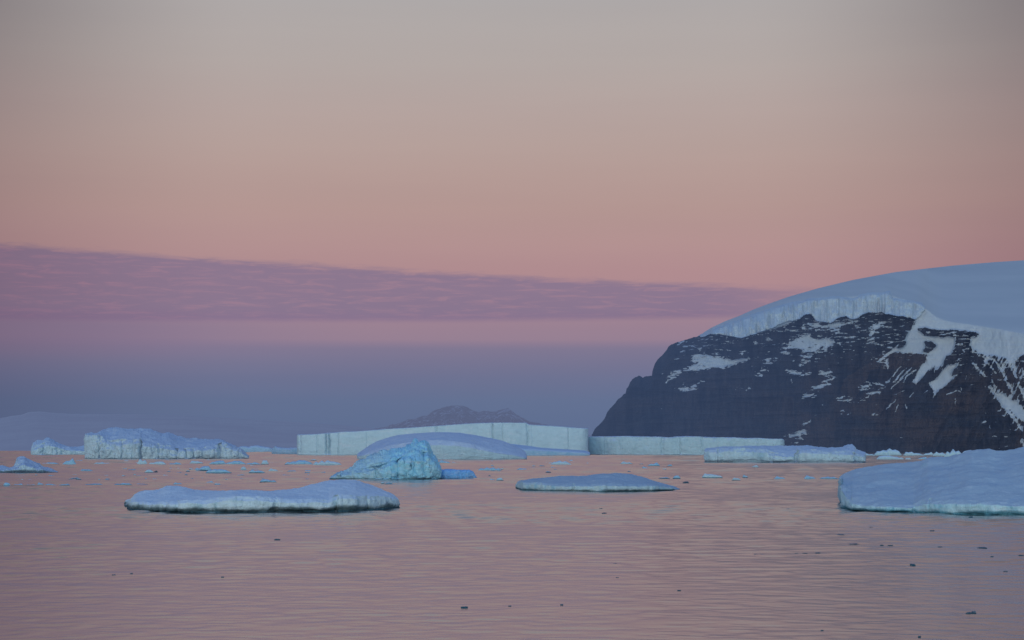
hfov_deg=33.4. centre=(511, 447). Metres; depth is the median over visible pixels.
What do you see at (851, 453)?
iceberg
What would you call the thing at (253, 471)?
bergy bit
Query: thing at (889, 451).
bergy bit
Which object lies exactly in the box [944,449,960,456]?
bergy bit
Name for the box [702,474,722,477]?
bergy bit
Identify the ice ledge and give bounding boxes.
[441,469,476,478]
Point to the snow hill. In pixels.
(23, 432)
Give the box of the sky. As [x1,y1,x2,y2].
[0,0,1023,435]
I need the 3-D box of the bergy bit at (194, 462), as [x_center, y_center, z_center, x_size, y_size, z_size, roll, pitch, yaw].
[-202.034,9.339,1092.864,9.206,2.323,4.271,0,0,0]
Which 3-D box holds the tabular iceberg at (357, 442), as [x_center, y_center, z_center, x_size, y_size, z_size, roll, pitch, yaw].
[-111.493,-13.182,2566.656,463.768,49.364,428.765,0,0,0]
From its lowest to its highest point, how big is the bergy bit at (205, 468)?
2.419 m
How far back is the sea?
152.67 m
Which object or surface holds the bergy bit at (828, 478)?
on the sea
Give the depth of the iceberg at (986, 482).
273.22 m
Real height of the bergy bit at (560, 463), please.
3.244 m
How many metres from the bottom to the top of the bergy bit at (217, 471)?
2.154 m
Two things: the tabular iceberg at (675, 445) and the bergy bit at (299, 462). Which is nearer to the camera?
the bergy bit at (299, 462)
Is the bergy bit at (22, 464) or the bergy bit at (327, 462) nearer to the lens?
the bergy bit at (22, 464)
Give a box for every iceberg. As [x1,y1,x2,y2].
[31,437,84,454]
[83,427,248,458]
[297,422,587,454]
[329,438,441,479]
[357,432,526,458]
[588,436,784,454]
[704,444,865,462]
[837,447,1023,515]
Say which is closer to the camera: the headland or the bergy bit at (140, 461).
the bergy bit at (140, 461)
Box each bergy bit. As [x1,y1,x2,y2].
[0,456,57,472]
[63,458,75,464]
[137,459,146,463]
[190,461,202,463]
[194,466,211,470]
[206,469,230,472]
[209,461,225,463]
[227,461,244,463]
[246,462,260,464]
[249,470,264,472]
[260,479,275,482]
[285,460,311,464]
[313,460,341,464]
[479,467,500,469]
[550,461,571,464]
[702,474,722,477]
[820,477,837,478]
[874,448,900,454]
[877,456,902,458]
[904,452,921,455]
[933,452,944,455]
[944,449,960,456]
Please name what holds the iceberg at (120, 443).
on the sea
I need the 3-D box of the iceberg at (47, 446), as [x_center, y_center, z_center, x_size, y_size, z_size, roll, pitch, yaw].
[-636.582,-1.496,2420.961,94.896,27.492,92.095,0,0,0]
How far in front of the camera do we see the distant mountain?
10171.99 m
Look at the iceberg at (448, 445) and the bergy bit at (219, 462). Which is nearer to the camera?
the bergy bit at (219, 462)
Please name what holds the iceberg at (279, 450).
on the sea
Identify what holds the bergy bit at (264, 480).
on the sea
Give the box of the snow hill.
[0,411,375,450]
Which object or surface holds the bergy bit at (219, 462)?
on the sea
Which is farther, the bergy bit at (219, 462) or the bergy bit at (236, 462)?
the bergy bit at (219, 462)
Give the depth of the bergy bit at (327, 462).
979.68 m
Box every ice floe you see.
[124,479,399,512]
[515,473,679,491]
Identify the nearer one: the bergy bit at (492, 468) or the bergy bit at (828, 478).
the bergy bit at (828, 478)
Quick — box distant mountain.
[375,405,589,436]
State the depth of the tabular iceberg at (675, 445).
2487.24 m
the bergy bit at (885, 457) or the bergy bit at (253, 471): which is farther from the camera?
the bergy bit at (885, 457)
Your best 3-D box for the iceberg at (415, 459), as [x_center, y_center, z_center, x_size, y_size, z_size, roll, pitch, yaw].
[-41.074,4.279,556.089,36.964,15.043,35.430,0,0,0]
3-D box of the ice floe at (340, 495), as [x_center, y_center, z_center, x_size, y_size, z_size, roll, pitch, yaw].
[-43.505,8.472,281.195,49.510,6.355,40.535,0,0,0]
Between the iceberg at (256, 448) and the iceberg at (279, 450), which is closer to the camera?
the iceberg at (279, 450)
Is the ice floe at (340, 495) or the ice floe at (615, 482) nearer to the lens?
the ice floe at (340, 495)
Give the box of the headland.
[592,260,1023,451]
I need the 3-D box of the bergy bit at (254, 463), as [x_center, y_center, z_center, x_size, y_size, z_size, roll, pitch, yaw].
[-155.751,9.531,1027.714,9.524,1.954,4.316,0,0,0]
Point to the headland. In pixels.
(926, 360)
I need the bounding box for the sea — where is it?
[0,451,1023,639]
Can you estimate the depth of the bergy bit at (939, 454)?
2087.06 m
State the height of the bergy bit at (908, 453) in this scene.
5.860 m

